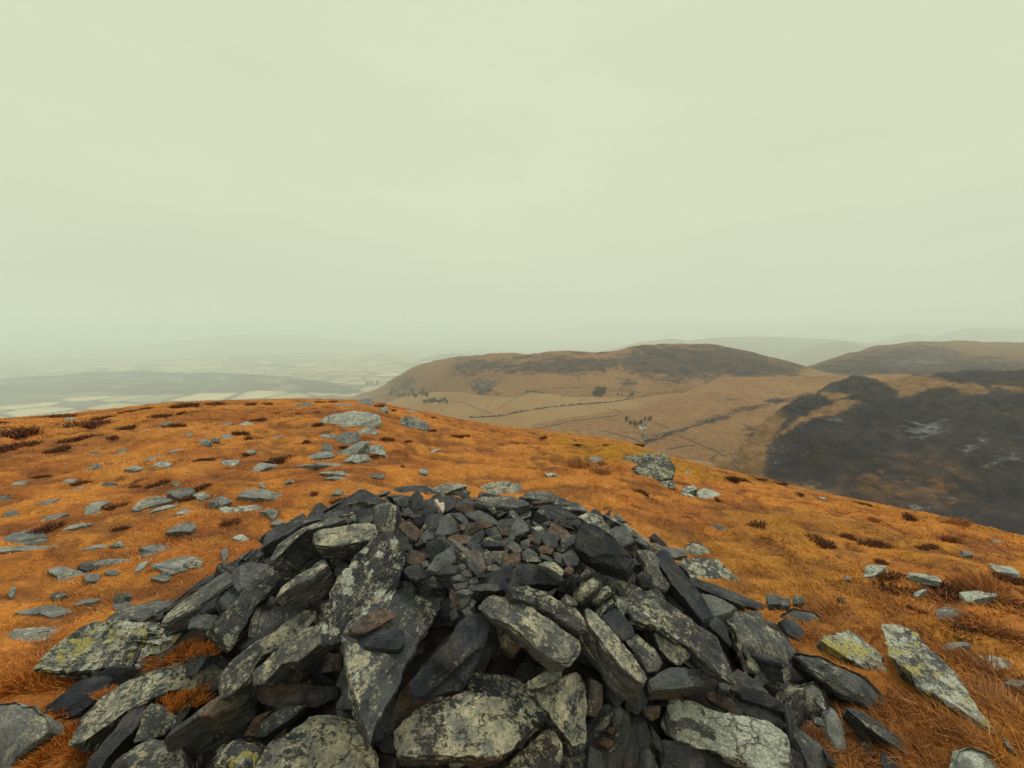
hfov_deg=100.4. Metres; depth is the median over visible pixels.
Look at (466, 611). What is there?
slate chip
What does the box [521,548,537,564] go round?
slate chip
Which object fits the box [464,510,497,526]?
slate chip
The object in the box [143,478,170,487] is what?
heather clump
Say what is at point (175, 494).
field stone
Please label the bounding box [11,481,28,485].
field stone
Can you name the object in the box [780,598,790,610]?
slate block
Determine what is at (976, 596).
field stone
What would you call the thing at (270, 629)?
slate slab
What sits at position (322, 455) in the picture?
field stone
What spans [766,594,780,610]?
slate block
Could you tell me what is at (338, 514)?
slate shard
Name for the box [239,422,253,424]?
field stone
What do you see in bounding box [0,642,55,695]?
grass tuft
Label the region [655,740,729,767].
slate slab
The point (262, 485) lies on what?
field stone
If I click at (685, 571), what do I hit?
slate shard
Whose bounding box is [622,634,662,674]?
slate block
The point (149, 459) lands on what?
field stone
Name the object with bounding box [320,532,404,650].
slate slab
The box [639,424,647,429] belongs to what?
farmhouse
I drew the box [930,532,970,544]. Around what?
grass tussock
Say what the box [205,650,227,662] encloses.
slate fragment
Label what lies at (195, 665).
slate shard
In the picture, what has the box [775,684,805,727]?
slate fragment
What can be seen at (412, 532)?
slate chip
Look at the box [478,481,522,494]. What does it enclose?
slate slab
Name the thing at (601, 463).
grass tussock
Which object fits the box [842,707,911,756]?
field stone
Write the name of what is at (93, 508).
field stone
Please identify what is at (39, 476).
heather clump
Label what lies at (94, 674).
slate shard
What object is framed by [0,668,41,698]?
grass tuft
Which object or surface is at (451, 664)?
slate slab
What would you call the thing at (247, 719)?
slate shard
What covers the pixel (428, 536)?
slate chip
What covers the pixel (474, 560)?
slate chip
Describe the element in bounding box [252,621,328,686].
slate slab
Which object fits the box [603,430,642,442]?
field wall
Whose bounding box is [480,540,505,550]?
slate chip
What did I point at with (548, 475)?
field stone
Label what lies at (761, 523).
heather clump
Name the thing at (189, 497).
heather clump
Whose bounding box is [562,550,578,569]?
slate chip
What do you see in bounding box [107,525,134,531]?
heather clump
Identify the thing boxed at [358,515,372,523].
slate fragment
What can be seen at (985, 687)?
grass tussock
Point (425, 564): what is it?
slate chip
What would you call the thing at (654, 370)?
hill
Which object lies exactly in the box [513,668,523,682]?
slate fragment
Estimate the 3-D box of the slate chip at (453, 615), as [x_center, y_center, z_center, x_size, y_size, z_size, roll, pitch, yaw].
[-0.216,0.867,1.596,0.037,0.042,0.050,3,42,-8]
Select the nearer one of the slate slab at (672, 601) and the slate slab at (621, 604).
the slate slab at (621, 604)
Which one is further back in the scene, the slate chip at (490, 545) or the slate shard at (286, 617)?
the slate chip at (490, 545)
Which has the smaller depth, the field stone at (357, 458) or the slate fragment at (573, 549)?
the slate fragment at (573, 549)
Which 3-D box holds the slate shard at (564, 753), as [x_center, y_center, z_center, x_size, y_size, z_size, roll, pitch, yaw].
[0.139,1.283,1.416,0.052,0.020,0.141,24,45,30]
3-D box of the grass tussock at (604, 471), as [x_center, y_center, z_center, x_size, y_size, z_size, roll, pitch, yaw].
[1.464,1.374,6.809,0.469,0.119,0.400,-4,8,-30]
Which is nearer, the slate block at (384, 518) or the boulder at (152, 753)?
the boulder at (152, 753)
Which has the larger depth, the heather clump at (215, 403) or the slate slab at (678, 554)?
the heather clump at (215, 403)
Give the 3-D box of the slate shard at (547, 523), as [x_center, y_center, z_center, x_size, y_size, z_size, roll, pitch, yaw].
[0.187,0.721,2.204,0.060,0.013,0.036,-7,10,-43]
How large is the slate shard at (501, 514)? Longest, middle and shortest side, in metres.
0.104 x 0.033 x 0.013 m
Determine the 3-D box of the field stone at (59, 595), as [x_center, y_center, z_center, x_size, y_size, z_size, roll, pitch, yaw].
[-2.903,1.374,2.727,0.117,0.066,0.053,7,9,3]
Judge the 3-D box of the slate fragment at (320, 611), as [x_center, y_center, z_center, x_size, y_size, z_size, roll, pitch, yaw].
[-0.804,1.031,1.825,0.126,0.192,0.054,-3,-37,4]
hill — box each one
[99,334,411,352]
[345,343,850,403]
[419,353,471,360]
[533,374,929,461]
[603,336,891,358]
[708,369,1023,535]
[781,341,867,365]
[806,340,1023,375]
[873,333,934,343]
[927,328,1023,342]
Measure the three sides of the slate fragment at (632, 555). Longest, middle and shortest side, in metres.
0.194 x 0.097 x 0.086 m
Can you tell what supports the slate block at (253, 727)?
on the ground at (214, 470)
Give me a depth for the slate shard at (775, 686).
2.02 m
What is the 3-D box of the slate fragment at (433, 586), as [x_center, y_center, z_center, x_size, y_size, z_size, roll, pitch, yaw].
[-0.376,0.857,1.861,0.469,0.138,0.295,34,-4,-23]
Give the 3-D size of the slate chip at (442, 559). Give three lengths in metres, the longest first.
0.188 x 0.072 x 0.033 m
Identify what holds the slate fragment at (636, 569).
on the ground at (214, 470)
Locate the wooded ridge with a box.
[0,371,363,396]
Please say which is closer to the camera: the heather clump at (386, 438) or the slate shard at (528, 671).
the slate shard at (528, 671)
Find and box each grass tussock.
[375,403,385,406]
[561,454,597,469]
[589,466,613,475]
[597,459,607,465]
[798,717,849,752]
[827,741,882,767]
[853,694,910,719]
[867,515,883,522]
[876,682,942,721]
[897,732,949,767]
[910,707,1003,748]
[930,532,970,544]
[930,637,1015,677]
[936,562,1014,604]
[940,515,974,528]
[950,607,1023,645]
[961,667,1023,716]
[972,583,1023,611]
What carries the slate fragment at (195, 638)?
on the ground at (214, 470)
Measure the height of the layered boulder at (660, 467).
0.668 m
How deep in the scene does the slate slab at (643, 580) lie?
1.83 m
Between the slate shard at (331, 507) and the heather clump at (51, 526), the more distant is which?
the heather clump at (51, 526)
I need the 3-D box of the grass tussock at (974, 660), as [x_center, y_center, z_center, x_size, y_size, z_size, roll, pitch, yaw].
[2.557,1.521,2.377,0.400,0.107,0.265,4,8,32]
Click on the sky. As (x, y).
(170, 169)
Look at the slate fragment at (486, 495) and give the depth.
2.89 m
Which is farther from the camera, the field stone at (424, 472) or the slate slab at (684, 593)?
the field stone at (424, 472)
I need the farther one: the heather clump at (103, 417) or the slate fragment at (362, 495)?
the heather clump at (103, 417)
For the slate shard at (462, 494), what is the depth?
2.79 m
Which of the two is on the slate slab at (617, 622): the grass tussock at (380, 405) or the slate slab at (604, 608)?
the slate slab at (604, 608)
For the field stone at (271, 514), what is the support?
on the ground at (214, 470)
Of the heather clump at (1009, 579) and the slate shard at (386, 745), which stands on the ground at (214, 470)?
the heather clump at (1009, 579)
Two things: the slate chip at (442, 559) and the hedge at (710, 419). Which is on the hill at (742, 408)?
the hedge at (710, 419)
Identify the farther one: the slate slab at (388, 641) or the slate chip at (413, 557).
the slate chip at (413, 557)
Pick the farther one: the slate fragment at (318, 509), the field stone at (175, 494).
the field stone at (175, 494)
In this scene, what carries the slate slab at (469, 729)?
on the slate block at (541, 749)
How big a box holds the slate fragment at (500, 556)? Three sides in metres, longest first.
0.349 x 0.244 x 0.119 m
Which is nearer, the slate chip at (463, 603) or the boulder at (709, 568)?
the slate chip at (463, 603)
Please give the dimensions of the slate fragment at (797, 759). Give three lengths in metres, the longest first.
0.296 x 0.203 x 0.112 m
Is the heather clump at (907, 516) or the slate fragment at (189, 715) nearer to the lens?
the slate fragment at (189, 715)
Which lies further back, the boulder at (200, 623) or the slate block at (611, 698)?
the boulder at (200, 623)
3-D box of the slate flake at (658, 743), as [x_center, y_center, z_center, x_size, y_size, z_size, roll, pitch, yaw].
[0.521,1.280,1.532,0.037,0.042,0.087,-23,46,2]
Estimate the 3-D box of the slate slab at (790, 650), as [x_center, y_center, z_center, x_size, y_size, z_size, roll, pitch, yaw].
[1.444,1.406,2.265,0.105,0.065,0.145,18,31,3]
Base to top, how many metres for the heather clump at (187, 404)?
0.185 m
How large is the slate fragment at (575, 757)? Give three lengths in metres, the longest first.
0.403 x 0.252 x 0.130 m
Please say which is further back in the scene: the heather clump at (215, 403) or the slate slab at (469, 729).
the heather clump at (215, 403)
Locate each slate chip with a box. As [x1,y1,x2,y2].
[398,520,421,541]
[401,506,410,519]
[402,544,412,552]
[403,564,432,581]
[405,550,425,565]
[411,538,427,548]
[414,508,437,525]
[415,547,430,559]
[420,531,436,541]
[421,513,443,532]
[422,561,428,568]
[425,546,455,574]
[433,565,458,577]
[435,513,459,536]
[436,534,445,538]
[444,495,455,513]
[447,534,471,546]
[449,588,458,606]
[449,607,458,624]
[450,513,468,528]
[450,574,468,583]
[453,582,467,590]
[454,498,476,512]
[454,589,473,597]
[457,563,466,570]
[458,524,465,534]
[458,596,469,608]
[459,570,471,578]
[461,607,472,616]
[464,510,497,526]
[464,550,486,577]
[466,529,484,550]
[466,584,501,592]
[466,599,475,609]
[467,577,478,585]
[469,521,492,534]
[471,543,481,552]
[471,569,485,579]
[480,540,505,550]
[485,552,496,565]
[486,564,500,572]
[493,535,501,539]
[496,519,515,531]
[499,529,509,539]
[501,552,520,567]
[503,538,521,552]
[508,517,528,540]
[520,539,529,549]
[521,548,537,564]
[521,557,540,563]
[528,534,535,544]
[532,526,542,531]
[534,529,545,546]
[538,546,553,555]
[540,553,551,561]
[541,532,558,550]
[547,523,570,544]
[552,518,575,530]
[554,552,564,568]
[556,535,575,553]
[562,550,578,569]
[563,566,573,575]
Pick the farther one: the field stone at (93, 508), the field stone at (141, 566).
the field stone at (93, 508)
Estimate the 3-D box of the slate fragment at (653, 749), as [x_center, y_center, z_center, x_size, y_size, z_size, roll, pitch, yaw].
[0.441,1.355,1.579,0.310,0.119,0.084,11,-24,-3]
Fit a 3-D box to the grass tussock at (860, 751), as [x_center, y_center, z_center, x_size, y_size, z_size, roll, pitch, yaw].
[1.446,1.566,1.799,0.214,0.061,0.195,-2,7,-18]
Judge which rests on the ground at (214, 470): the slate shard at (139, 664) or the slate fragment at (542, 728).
the slate fragment at (542, 728)
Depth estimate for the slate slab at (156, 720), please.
1.60 m
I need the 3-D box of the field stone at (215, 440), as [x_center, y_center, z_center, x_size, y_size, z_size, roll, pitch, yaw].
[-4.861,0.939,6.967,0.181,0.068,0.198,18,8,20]
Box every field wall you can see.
[531,387,639,392]
[535,414,619,428]
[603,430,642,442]
[669,444,693,448]
[680,435,739,463]
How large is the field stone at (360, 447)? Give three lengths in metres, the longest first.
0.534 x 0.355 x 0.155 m
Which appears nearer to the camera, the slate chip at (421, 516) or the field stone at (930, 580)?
the slate chip at (421, 516)
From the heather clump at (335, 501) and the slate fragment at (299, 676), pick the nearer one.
the slate fragment at (299, 676)
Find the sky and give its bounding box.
[0,0,1023,338]
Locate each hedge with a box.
[469,395,645,417]
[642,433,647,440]
[647,416,718,440]
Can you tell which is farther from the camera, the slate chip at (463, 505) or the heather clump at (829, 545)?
the heather clump at (829, 545)
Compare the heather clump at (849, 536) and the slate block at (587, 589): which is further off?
the heather clump at (849, 536)
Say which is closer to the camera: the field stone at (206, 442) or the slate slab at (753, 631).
the slate slab at (753, 631)
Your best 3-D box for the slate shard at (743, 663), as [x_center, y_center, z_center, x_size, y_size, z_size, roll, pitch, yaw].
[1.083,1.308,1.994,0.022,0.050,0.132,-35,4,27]
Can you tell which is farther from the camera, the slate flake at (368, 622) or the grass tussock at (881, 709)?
the grass tussock at (881, 709)
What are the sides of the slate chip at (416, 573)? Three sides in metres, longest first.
0.148 x 0.072 x 0.024 m
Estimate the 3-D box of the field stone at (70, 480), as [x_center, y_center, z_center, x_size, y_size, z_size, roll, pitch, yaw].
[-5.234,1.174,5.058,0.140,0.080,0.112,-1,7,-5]
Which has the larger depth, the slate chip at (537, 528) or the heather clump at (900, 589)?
the heather clump at (900, 589)
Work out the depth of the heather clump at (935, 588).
3.35 m
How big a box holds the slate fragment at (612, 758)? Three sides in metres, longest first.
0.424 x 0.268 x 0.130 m
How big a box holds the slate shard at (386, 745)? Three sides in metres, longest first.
0.117 x 0.052 x 0.019 m
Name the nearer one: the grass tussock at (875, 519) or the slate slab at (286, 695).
the slate slab at (286, 695)
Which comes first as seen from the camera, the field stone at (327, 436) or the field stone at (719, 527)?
the field stone at (719, 527)
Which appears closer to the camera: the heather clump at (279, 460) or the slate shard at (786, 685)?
the slate shard at (786, 685)
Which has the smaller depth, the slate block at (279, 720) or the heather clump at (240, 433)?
the slate block at (279, 720)
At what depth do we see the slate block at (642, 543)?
2.35 m
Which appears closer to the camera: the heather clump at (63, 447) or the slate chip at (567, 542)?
the slate chip at (567, 542)
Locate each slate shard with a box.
[91,670,103,676]
[133,646,140,663]
[135,661,146,668]
[140,607,166,620]
[142,659,163,670]
[155,611,164,620]
[160,640,171,650]
[164,714,180,739]
[176,698,190,722]
[185,649,206,676]
[227,709,255,734]
[239,549,252,561]
[255,549,263,560]
[257,531,269,543]
[272,728,286,740]
[282,606,304,621]
[305,603,314,609]
[323,501,340,512]
[324,510,342,519]
[334,561,348,577]
[349,512,355,521]
[377,491,389,496]
[377,730,395,753]
[386,495,393,501]
[397,580,415,594]
[401,508,414,520]
[401,581,413,599]
[414,642,424,655]
[427,485,439,492]
[453,491,469,497]
[458,529,474,536]
[481,552,487,566]
[489,506,496,513]
[496,511,508,517]
[519,512,531,519]
[519,662,541,682]
[543,521,551,525]
[545,512,551,520]
[561,750,565,767]
[613,513,626,522]
[679,565,689,577]
[729,681,743,692]
[739,650,747,674]
[742,644,747,660]
[754,672,767,685]
[769,682,783,690]
[781,681,792,690]
[783,704,794,741]
[813,717,824,727]
[814,697,825,710]
[822,748,836,765]
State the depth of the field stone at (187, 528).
3.52 m
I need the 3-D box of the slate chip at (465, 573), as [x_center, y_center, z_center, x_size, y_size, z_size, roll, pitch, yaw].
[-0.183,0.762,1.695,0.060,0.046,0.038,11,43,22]
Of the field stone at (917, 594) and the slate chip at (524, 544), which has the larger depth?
the field stone at (917, 594)
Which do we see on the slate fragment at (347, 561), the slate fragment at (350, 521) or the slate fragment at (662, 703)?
the slate fragment at (350, 521)
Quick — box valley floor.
[0,339,882,465]
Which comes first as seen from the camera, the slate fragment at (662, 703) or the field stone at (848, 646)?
the slate fragment at (662, 703)
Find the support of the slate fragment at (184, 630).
on the slate fragment
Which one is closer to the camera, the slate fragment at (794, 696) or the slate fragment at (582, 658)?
the slate fragment at (582, 658)
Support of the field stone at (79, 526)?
on the ground at (214, 470)
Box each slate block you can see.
[0,744,19,767]
[244,711,273,736]
[256,705,308,739]
[312,523,377,559]
[372,502,396,534]
[393,504,402,533]
[419,496,464,514]
[478,595,580,671]
[492,626,520,659]
[499,730,562,767]
[526,670,562,693]
[573,575,601,604]
[575,567,592,584]
[578,609,646,700]
[585,678,602,716]
[591,583,612,605]
[596,736,614,751]
[601,676,623,706]
[602,515,652,549]
[603,726,616,735]
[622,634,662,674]
[623,688,647,714]
[649,533,667,546]
[684,542,710,555]
[714,682,730,695]
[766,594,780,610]
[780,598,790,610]
[792,596,804,607]
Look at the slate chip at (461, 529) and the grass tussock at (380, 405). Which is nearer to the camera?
the slate chip at (461, 529)
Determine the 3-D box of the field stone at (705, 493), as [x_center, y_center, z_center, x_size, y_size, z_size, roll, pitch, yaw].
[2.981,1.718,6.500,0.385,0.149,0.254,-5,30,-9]
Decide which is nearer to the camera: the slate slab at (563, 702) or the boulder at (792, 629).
the slate slab at (563, 702)
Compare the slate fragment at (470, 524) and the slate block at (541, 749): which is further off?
the slate fragment at (470, 524)
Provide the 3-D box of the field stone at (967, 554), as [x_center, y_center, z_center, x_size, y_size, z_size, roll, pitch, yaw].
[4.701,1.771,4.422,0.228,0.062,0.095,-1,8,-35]
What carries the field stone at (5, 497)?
on the ground at (214, 470)
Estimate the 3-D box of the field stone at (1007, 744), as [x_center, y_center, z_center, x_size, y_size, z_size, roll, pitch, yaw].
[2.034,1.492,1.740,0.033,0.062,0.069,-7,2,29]
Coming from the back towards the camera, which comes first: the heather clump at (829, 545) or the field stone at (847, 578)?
the heather clump at (829, 545)
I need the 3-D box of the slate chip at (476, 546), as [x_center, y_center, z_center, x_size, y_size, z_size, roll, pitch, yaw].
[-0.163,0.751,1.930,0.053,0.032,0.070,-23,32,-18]
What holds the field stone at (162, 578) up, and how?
on the ground at (214, 470)
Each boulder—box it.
[0,702,64,760]
[32,620,179,681]
[44,676,113,719]
[68,663,222,754]
[106,600,175,621]
[111,739,200,767]
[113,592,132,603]
[187,614,218,632]
[206,736,265,767]
[296,402,312,405]
[356,398,373,406]
[398,416,429,430]
[622,453,675,489]
[677,557,738,580]
[777,619,804,640]
[780,608,820,621]
[837,597,847,603]
[949,747,998,767]
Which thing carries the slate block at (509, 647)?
on the ground at (214, 470)
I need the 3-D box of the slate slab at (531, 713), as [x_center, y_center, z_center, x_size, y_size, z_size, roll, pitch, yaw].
[-0.036,1.087,1.421,0.295,0.080,0.221,21,32,20]
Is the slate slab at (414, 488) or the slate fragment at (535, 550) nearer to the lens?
the slate fragment at (535, 550)
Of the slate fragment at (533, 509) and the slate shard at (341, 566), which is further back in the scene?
the slate fragment at (533, 509)
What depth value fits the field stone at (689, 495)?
6.37 m
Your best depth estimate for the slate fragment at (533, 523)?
2.46 m
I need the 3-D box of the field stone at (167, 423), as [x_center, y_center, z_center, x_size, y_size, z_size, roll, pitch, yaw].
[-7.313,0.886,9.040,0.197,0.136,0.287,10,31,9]
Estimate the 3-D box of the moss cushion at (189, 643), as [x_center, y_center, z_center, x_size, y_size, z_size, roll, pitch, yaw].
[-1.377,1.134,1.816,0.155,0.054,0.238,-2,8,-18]
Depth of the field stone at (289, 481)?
4.74 m
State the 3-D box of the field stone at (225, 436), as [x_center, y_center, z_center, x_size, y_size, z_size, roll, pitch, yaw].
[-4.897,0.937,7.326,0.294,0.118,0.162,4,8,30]
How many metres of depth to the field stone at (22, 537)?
3.45 m
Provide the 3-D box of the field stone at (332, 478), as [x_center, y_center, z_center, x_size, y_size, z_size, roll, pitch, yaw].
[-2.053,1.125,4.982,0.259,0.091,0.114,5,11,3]
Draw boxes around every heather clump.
[0,425,43,438]
[0,439,44,451]
[24,520,70,534]
[26,474,51,478]
[36,413,71,417]
[42,444,71,453]
[53,433,106,442]
[57,414,76,417]
[61,419,107,427]
[69,480,93,485]
[74,418,118,428]
[89,415,118,420]
[101,501,130,510]
[106,424,136,429]
[106,435,118,440]
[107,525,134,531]
[112,409,140,413]
[128,484,141,488]
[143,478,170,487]
[145,412,173,417]
[161,422,186,427]
[166,402,204,408]
[171,491,193,503]
[190,457,216,461]
[190,483,212,491]
[203,400,229,405]
[215,517,242,527]
[231,430,251,435]
[238,436,252,439]
[241,452,256,455]
[247,418,267,421]
[260,453,295,464]
[301,491,319,496]
[309,422,324,426]
[328,497,344,503]
[368,453,378,459]
[379,436,394,441]
[448,435,463,437]
[631,489,649,496]
[723,475,750,482]
[744,519,769,529]
[748,475,768,481]
[802,532,836,549]
[838,532,862,541]
[855,537,897,548]
[858,502,872,506]
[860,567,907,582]
[867,577,937,599]
[873,557,894,565]
[902,511,927,522]
[905,604,934,613]
[914,540,941,550]
[914,580,988,604]
[931,584,957,593]
[939,611,979,643]
[986,569,1023,585]
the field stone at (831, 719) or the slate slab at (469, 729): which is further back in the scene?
the field stone at (831, 719)
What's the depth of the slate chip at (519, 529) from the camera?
2.08 m
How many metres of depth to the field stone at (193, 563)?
3.00 m
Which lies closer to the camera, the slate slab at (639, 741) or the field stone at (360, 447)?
the slate slab at (639, 741)
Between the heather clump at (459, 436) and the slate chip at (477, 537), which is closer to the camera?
the slate chip at (477, 537)
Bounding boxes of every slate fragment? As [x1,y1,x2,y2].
[95,664,140,687]
[133,645,177,678]
[161,645,179,660]
[163,574,214,615]
[163,630,178,636]
[164,694,199,711]
[176,627,189,633]
[176,637,200,663]
[185,707,203,765]
[198,632,211,643]
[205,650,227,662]
[212,685,260,752]
[214,558,247,577]
[215,658,232,670]
[239,600,327,648]
[245,548,260,561]
[248,596,285,639]
[255,555,269,563]
[267,705,274,711]
[272,576,287,606]
[274,669,311,710]
[290,514,306,520]
[305,556,330,569]
[305,653,341,674]
[308,503,331,517]
[310,673,335,686]
[312,600,320,610]
[316,603,326,623]
[324,699,336,715]
[330,556,349,566]
[330,556,353,571]
[331,489,385,522]
[335,666,396,750]
[340,514,349,518]
[346,518,353,524]
[347,501,376,508]
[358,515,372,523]
[376,751,399,767]
[390,633,493,738]
[396,529,415,549]
[400,553,447,597]
[425,539,505,602]
[430,493,441,498]
[431,597,462,627]
[446,521,485,538]
[449,561,500,606]
[449,601,475,617]
[468,494,497,520]
[475,604,501,659]
[478,492,500,497]
[483,535,518,564]
[484,527,499,537]
[501,675,544,730]
[505,509,531,526]
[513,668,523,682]
[515,647,543,666]
[520,547,547,562]
[521,559,563,591]
[524,656,562,676]
[525,519,531,533]
[530,504,547,521]
[530,520,538,530]
[530,528,562,558]
[532,523,547,530]
[545,729,590,767]
[552,588,560,598]
[554,571,576,592]
[560,574,608,616]
[565,513,585,553]
[570,530,575,548]
[577,651,594,667]
[584,563,607,585]
[586,703,630,767]
[590,508,601,516]
[607,573,664,599]
[610,523,641,536]
[625,549,635,557]
[632,543,638,552]
[632,550,657,573]
[637,631,652,643]
[646,651,694,697]
[649,734,657,758]
[658,699,669,708]
[664,592,670,600]
[721,618,733,647]
[728,642,783,683]
[729,669,776,726]
[763,619,791,645]
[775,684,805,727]
[790,748,803,767]
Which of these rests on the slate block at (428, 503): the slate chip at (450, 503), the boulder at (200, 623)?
the slate chip at (450, 503)
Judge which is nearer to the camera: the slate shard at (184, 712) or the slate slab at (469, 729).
the slate slab at (469, 729)
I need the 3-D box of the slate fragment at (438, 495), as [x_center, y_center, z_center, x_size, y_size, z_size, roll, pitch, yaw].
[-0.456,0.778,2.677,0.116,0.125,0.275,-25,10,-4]
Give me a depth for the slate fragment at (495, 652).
1.66 m
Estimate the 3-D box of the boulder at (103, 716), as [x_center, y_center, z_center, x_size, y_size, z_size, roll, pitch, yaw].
[-1.413,1.264,1.720,0.489,0.158,0.194,-12,42,-22]
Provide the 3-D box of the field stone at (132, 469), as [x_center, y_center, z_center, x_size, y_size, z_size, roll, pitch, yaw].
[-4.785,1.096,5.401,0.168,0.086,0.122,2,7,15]
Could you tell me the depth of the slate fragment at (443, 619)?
1.70 m
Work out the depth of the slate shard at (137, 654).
1.94 m
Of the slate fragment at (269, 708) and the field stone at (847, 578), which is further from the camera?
the field stone at (847, 578)
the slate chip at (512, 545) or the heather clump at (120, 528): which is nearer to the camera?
the slate chip at (512, 545)
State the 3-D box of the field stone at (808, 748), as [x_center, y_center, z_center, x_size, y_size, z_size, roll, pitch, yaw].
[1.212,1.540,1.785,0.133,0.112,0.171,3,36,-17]
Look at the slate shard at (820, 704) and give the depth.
1.99 m
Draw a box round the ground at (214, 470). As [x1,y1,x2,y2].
[0,398,1023,767]
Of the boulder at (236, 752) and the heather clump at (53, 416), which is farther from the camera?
the heather clump at (53, 416)
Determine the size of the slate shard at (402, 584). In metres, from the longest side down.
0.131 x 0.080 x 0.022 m
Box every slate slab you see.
[86,705,145,767]
[134,704,177,742]
[160,571,233,631]
[164,694,258,759]
[182,586,236,630]
[205,567,281,653]
[215,588,238,613]
[218,609,317,702]
[231,562,269,594]
[241,619,284,651]
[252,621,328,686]
[254,715,378,767]
[256,683,340,707]
[261,516,326,558]
[269,517,347,581]
[276,560,334,615]
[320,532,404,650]
[338,687,351,711]
[339,588,446,751]
[356,629,406,654]
[385,495,408,498]
[392,496,410,512]
[394,485,427,493]
[394,691,522,767]
[409,491,423,512]
[410,613,490,700]
[428,483,466,495]
[466,671,547,756]
[474,496,530,521]
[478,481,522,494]
[482,563,563,592]
[505,585,586,635]
[519,491,586,515]
[533,505,581,532]
[533,672,586,746]
[537,561,563,581]
[560,594,577,606]
[575,524,634,581]
[578,512,609,532]
[584,744,603,767]
[594,596,615,617]
[601,608,634,641]
[609,525,633,551]
[609,596,628,615]
[611,706,622,725]
[612,580,735,685]
[622,712,650,767]
[634,550,669,595]
[635,571,652,590]
[642,705,660,720]
[644,667,717,700]
[651,632,690,666]
[653,547,687,559]
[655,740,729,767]
[658,549,713,627]
[661,699,792,767]
[667,597,684,613]
[689,577,765,610]
[700,593,736,621]
[704,617,731,649]
[705,691,742,715]
[725,611,790,685]
[726,692,780,723]
[734,687,784,715]
[780,635,795,662]
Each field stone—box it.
[0,496,12,499]
[0,545,58,553]
[2,510,18,516]
[2,530,47,544]
[7,627,61,642]
[8,586,16,598]
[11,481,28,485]
[14,605,73,618]
[35,498,59,505]
[41,513,69,520]
[47,566,84,581]
[50,592,67,600]
[61,479,77,482]
[62,523,92,530]
[72,598,101,605]
[78,561,99,572]
[82,545,107,550]
[83,500,111,514]
[84,573,101,584]
[86,464,102,469]
[96,558,132,566]
[101,482,117,485]
[104,569,120,575]
[109,541,124,547]
[112,601,130,611]
[118,448,128,453]
[124,466,143,472]
[132,496,172,511]
[134,561,148,573]
[138,544,170,552]
[141,551,157,558]
[145,455,162,461]
[148,505,180,513]
[151,556,201,575]
[151,574,170,581]
[152,461,172,467]
[158,421,171,426]
[165,522,196,535]
[166,488,195,499]
[174,509,189,516]
[183,558,202,569]
[193,492,209,501]
[198,439,212,447]
[208,496,232,508]
[210,438,219,443]
[218,505,261,512]
[220,434,232,438]
[220,460,239,466]
[220,548,228,561]
[232,534,248,540]
[237,489,282,501]
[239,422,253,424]
[246,450,256,455]
[252,463,278,470]
[259,509,277,520]
[260,482,265,488]
[270,520,283,526]
[285,479,293,484]
[293,463,342,469]
[309,451,334,459]
[319,434,336,438]
[320,411,381,428]
[320,471,348,475]
[321,443,331,451]
[324,476,344,480]
[332,403,352,406]
[332,490,343,495]
[335,431,359,443]
[338,441,369,455]
[343,454,370,463]
[358,428,378,434]
[364,444,386,456]
[370,474,384,478]
[377,407,387,412]
[419,469,428,475]
[545,473,556,477]
[588,456,602,462]
[681,485,697,495]
[681,493,693,497]
[696,488,720,497]
[712,524,725,530]
[781,726,826,767]
[791,653,883,710]
[798,682,829,719]
[816,630,886,672]
[821,707,846,753]
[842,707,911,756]
[844,576,850,581]
[858,737,874,758]
[864,565,886,578]
[880,624,995,735]
[880,751,899,767]
[906,573,941,586]
[913,589,926,598]
[935,607,961,622]
[941,642,970,652]
[959,591,999,604]
[960,550,972,557]
[972,655,1010,671]
[989,563,1019,577]
[1002,736,1016,755]
[1004,679,1023,691]
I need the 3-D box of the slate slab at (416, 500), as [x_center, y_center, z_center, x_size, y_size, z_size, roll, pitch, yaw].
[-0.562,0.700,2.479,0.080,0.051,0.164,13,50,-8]
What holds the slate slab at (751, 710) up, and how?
on the ground at (214, 470)
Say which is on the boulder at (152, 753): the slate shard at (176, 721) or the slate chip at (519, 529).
the slate shard at (176, 721)
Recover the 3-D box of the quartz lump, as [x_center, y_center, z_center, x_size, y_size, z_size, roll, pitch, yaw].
[-0.410,0.703,2.459,0.048,0.053,0.104,-24,55,-28]
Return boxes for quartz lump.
[434,498,444,513]
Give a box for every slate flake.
[348,609,395,636]
[531,499,555,505]
[591,711,612,731]
[638,748,657,767]
[651,726,664,754]
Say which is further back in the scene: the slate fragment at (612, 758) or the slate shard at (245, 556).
the slate shard at (245, 556)
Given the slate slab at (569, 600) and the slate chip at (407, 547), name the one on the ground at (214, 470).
the slate slab at (569, 600)
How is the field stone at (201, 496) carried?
on the ground at (214, 470)

